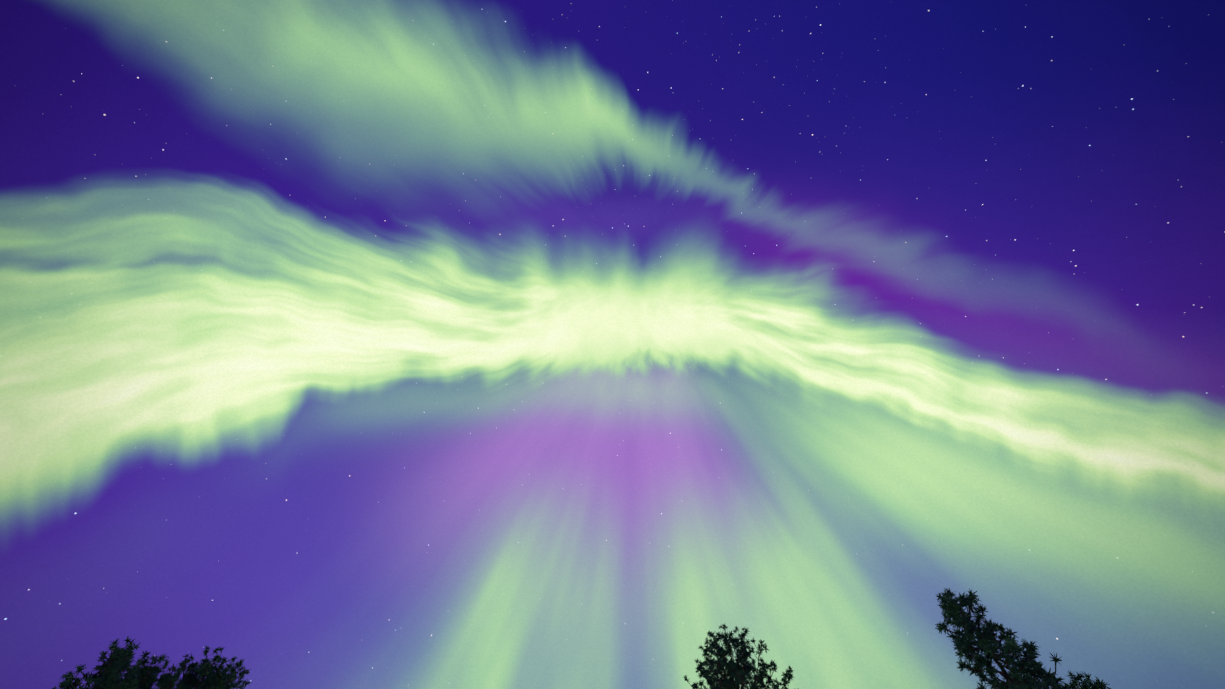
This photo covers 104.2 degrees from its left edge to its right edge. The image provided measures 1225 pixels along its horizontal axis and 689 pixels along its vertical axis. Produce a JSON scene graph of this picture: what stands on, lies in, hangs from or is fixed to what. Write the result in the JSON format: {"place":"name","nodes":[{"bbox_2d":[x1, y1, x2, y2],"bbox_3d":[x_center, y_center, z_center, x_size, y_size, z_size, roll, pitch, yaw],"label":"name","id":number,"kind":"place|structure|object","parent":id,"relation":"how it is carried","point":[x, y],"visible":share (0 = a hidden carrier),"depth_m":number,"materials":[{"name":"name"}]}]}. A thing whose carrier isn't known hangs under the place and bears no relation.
{"place":"outdoors","nodes":[
{"label":"outdoors","id":0,"kind":"place"},
{"bbox_2d":[0,0,1224,688],"label":"sky","id":1,"kind":"structure","parent":0,"point":[344,344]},
{"bbox_3d":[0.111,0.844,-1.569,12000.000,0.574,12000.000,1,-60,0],"label":"ground","id":2,"kind":"structure","parent":0,"visible":0},
{"bbox_2d":[52,636,180,688],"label":"tree","id":3,"kind":"object","parent":2,"relation":"on","point":[114,667],"visible":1,"depth_m":16.63,"materials":[{"name":"green plant"}]},
{"bbox_2d":[140,645,250,688],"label":"tree","id":4,"kind":"object","parent":2,"relation":"on","point":[220,678],"visible":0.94,"depth_m":18.95,"materials":[{"name":"green plant"}]},
{"bbox_2d":[683,624,794,688],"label":"tree","id":5,"kind":"object","parent":2,"relation":"on","point":[737,674],"visible":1,"depth_m":20.71,"materials":[{"name":"green plant"}]},
{"bbox_2d":[935,588,1080,688],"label":"tree","id":6,"kind":"object","parent":2,"relation":"on","point":[987,643],"visible":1,"depth_m":10.43,"materials":[{"name":"green plant"}]},
{"bbox_2d":[1066,671,1110,688],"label":"tree","id":7,"kind":"object","parent":2,"relation":"on","point":[1087,682],"visible":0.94,"depth_m":11.29,"materials":[{"name":"green plant"}]}
]}

